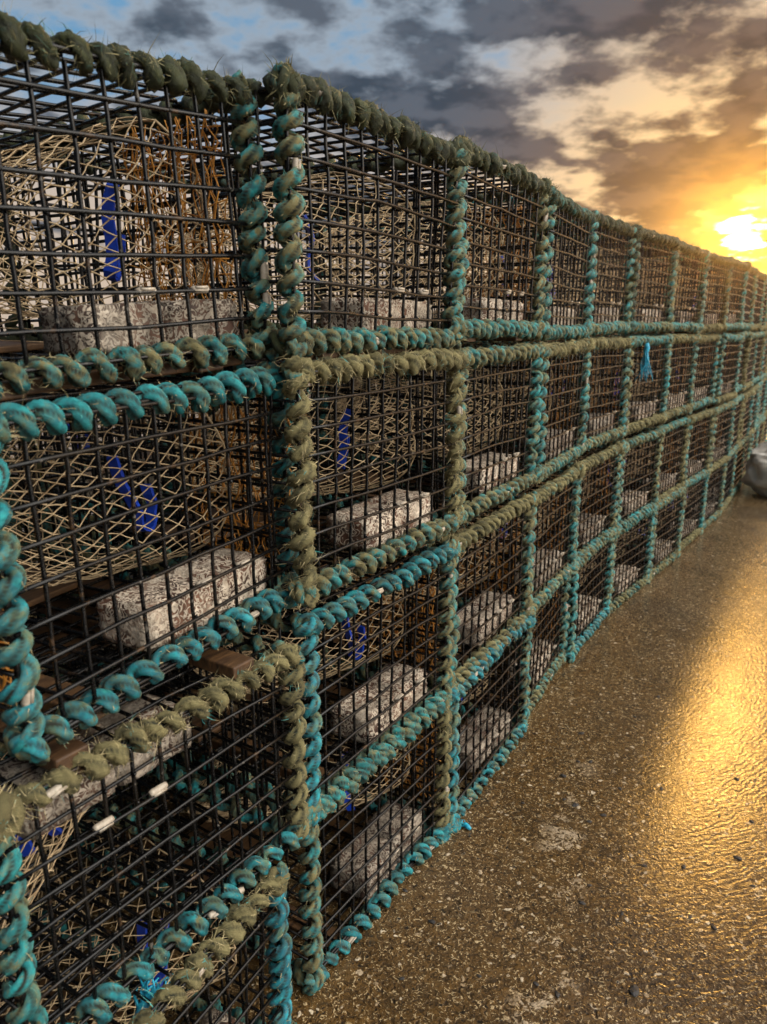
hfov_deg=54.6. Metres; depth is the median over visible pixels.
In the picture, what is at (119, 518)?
lobster trap
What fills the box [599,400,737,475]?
lobster trap
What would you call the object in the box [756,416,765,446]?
lobster trap
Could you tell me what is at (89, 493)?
lobster trap
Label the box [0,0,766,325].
sky
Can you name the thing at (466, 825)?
rope scrap
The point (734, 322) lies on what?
lobster trap
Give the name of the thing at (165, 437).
lobster trap
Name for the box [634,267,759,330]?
lobster trap
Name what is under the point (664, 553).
lobster trap
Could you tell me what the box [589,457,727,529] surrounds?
lobster trap
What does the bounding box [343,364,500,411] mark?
lobster trap
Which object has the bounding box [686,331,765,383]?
lobster trap
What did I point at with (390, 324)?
lobster trap
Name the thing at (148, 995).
rope tassel
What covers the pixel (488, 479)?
lobster trap
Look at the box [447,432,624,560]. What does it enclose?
lobster trap
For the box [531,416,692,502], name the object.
lobster trap
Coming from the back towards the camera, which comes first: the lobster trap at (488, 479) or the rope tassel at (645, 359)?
the rope tassel at (645, 359)
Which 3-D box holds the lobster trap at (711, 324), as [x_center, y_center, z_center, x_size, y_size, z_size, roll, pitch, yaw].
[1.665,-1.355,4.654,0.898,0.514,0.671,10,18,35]
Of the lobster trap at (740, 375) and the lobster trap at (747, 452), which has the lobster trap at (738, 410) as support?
the lobster trap at (740, 375)
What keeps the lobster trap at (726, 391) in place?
on the lobster trap at (718, 459)
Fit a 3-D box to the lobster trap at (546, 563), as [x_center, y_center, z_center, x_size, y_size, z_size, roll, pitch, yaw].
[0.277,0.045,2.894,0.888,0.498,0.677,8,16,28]
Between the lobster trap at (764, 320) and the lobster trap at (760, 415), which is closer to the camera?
the lobster trap at (764, 320)
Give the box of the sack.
[740,441,766,496]
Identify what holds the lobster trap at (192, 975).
on the ground
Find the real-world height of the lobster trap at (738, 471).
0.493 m
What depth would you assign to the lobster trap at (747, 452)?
6.87 m
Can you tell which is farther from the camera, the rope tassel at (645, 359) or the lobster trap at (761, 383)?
the lobster trap at (761, 383)
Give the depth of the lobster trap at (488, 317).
2.01 m
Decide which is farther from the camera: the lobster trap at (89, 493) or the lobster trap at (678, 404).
the lobster trap at (678, 404)
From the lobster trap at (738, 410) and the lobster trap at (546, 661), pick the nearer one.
the lobster trap at (546, 661)
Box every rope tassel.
[129,973,172,1021]
[633,343,652,381]
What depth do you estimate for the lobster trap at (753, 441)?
7.26 m
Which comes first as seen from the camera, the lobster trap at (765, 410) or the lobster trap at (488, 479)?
the lobster trap at (488, 479)
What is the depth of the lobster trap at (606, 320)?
3.05 m
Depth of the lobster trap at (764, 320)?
6.52 m
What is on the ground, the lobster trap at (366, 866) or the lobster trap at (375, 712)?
the lobster trap at (366, 866)
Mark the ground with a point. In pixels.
(498, 890)
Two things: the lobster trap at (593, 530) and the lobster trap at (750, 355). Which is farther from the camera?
the lobster trap at (750, 355)
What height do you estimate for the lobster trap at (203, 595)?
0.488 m
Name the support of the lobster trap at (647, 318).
on the lobster trap at (639, 415)
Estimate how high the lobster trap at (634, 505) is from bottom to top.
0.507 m
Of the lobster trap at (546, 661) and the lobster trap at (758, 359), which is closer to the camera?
the lobster trap at (546, 661)
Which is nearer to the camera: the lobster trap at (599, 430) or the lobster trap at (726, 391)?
the lobster trap at (599, 430)
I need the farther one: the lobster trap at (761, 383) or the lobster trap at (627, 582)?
the lobster trap at (761, 383)
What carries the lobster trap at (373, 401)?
on the lobster trap
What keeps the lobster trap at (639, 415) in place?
on the lobster trap at (634, 505)
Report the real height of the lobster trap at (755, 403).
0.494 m
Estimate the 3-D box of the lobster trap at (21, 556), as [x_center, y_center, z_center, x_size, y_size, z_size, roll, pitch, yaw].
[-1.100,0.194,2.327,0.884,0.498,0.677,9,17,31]
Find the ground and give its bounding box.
[0,326,766,1023]
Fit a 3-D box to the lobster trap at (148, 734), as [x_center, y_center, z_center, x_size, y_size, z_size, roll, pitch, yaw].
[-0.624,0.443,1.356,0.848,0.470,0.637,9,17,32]
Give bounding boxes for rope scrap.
[461,819,470,829]
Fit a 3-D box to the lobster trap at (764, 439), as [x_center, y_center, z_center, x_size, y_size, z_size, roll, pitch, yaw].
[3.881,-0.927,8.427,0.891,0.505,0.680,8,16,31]
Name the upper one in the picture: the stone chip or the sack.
the sack
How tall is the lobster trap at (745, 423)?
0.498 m
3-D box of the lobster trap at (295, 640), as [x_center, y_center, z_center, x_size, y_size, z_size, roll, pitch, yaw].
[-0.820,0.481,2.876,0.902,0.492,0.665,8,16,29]
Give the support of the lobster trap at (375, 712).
on the lobster trap at (366, 866)
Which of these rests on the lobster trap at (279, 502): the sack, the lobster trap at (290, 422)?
the lobster trap at (290, 422)
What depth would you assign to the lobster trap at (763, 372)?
6.96 m
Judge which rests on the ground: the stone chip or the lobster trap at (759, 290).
the stone chip
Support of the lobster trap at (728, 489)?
on the ground
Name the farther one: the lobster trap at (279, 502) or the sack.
the sack
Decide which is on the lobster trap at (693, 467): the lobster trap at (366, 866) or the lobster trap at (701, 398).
the lobster trap at (701, 398)
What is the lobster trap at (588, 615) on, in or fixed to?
on the ground
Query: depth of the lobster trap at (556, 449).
2.65 m
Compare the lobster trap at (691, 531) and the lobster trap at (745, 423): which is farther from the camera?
the lobster trap at (745, 423)
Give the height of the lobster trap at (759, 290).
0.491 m
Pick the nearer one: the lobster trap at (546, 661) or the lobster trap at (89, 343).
the lobster trap at (89, 343)
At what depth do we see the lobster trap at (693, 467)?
4.69 m
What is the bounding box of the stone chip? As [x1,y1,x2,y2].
[629,984,638,996]
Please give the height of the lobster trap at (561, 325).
0.474 m
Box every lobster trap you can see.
[0,0,278,400]
[0,52,473,358]
[0,361,299,765]
[0,592,312,1023]
[0,756,300,1023]
[2,384,190,530]
[15,385,295,486]
[15,487,191,683]
[24,460,294,579]
[26,340,470,611]
[38,508,459,828]
[47,659,186,828]
[69,637,454,995]
[71,607,296,742]
[137,379,373,450]
[167,460,371,566]
[188,134,552,342]
[208,341,544,525]
[226,472,538,687]
[226,587,537,833]
[253,371,441,430]
[315,184,597,341]
[319,550,570,723]
[320,336,595,483]
[321,450,588,613]
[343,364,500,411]
[398,208,638,337]
[402,334,637,451]
[403,515,616,663]
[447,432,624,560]
[467,499,656,616]
[469,220,682,333]
[469,333,674,436]
[502,426,664,535]
[519,333,702,422]
[527,239,710,333]
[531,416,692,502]
[543,487,685,581]
[561,333,721,415]
[569,250,733,333]
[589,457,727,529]
[596,333,746,404]
[597,408,715,487]
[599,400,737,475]
[611,256,751,331]
[620,330,751,391]
[623,467,710,549]
[629,393,744,462]
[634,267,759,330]
[636,330,759,391]
[640,436,746,496]
[641,446,737,514]
[652,271,766,330]
[666,280,766,332]
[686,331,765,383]
[692,388,757,450]
[705,331,766,382]
[715,428,752,480]
[716,384,760,436]
[718,381,762,427]
[736,420,761,463]
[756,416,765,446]
[757,377,766,420]
[762,414,766,441]
[763,382,766,413]
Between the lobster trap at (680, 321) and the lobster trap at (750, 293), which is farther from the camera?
the lobster trap at (750, 293)
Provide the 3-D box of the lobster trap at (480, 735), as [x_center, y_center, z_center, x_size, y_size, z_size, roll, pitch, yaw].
[-0.011,0.571,2.479,0.887,0.497,0.677,8,17,30]
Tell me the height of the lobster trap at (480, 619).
0.498 m
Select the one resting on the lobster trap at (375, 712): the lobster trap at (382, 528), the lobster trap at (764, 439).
the lobster trap at (382, 528)

